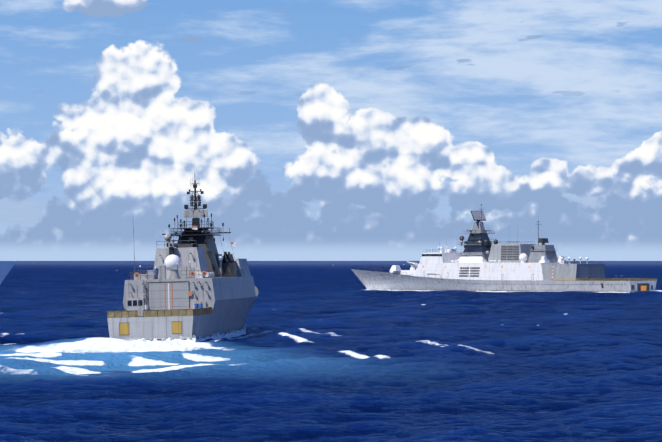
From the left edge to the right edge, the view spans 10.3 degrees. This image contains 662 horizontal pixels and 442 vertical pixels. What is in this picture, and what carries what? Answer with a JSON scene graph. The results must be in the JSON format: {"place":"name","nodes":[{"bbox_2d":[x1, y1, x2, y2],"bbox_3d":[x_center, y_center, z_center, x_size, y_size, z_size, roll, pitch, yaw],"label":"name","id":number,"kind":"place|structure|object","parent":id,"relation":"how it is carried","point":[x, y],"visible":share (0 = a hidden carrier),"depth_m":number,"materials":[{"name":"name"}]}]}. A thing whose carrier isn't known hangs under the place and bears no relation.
{"place":"outdoors","nodes":[
{"label":"outdoors","id":0,"kind":"place"},
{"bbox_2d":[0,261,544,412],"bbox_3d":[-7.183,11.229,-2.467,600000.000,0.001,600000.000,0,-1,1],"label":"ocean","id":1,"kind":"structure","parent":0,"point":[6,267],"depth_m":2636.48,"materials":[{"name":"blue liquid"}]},
{"bbox_2d":[0,261,661,441],"bbox_3d":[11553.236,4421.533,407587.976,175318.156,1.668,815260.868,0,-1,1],"label":"ocean water","id":2,"kind":"structure","parent":0,"point":[327,351],"depth_m":376.87,"materials":[{"name":"blue liquid"}]},
{"bbox_2d":[107,180,257,341],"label":"warship","id":3,"kind":"object","parent":2,"relation":"on","point":[193,286],"visible":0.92,"depth_m":497.89,"materials":[{"name":"white metal"}]},
{"bbox_2d":[351,204,656,292],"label":"frigate","id":4,"kind":"object","parent":2,"relation":"on","point":[481,262],"visible":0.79,"depth_m":1285.97,"materials":[{"name":"white metal"}]},
{"bbox_2d":[0,0,661,260],"label":"sky","id":5,"kind":"structure","parent":0,"point":[311,130],"materials":[{"name":"blue"}]}
]}

